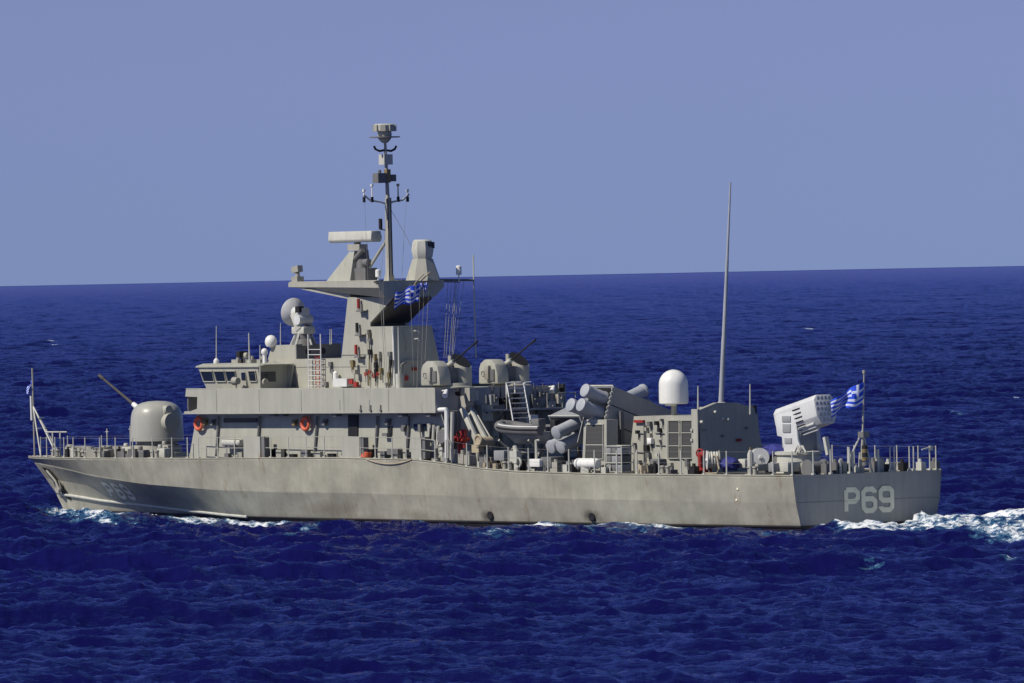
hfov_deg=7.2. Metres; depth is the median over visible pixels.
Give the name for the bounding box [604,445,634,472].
storage rack
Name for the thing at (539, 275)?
horizon
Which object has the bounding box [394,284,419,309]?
flag
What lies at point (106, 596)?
sea
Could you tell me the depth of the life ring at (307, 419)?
376.75 m
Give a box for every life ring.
[193,415,203,431]
[300,415,310,431]
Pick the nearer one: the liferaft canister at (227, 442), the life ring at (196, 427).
the liferaft canister at (227, 442)
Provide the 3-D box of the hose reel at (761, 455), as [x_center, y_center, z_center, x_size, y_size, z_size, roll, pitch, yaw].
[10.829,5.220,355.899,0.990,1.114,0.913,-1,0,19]
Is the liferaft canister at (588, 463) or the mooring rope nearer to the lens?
the liferaft canister at (588, 463)
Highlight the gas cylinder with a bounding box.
[747,447,753,473]
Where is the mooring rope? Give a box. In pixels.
[366,458,411,464]
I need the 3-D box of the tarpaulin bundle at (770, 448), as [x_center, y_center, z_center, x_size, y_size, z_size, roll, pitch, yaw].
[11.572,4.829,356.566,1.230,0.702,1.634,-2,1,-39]
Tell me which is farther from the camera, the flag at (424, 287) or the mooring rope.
the flag at (424, 287)
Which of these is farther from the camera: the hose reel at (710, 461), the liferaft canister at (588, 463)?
the liferaft canister at (588, 463)
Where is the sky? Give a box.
[0,0,1023,285]
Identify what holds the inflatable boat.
on the patrol ship
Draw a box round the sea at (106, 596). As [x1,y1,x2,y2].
[0,266,1023,682]
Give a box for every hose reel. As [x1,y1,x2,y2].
[702,450,724,473]
[752,448,768,472]
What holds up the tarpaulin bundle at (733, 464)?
on the patrol ship
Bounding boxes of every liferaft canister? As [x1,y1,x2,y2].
[221,438,242,446]
[574,458,600,468]
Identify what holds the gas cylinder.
on the patrol ship
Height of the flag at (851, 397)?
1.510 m
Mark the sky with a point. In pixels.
(142, 141)
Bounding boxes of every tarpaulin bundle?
[719,456,739,471]
[762,444,783,457]
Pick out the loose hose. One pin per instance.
(716, 456)
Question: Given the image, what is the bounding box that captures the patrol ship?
[28,124,941,529]
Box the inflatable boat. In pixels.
[494,418,559,444]
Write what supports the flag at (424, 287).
attached to the patrol ship
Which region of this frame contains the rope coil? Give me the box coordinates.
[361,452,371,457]
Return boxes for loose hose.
[706,454,719,473]
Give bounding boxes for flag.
[26,381,31,394]
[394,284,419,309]
[419,282,427,291]
[830,382,863,416]
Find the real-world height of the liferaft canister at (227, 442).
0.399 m
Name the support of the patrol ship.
on the sea

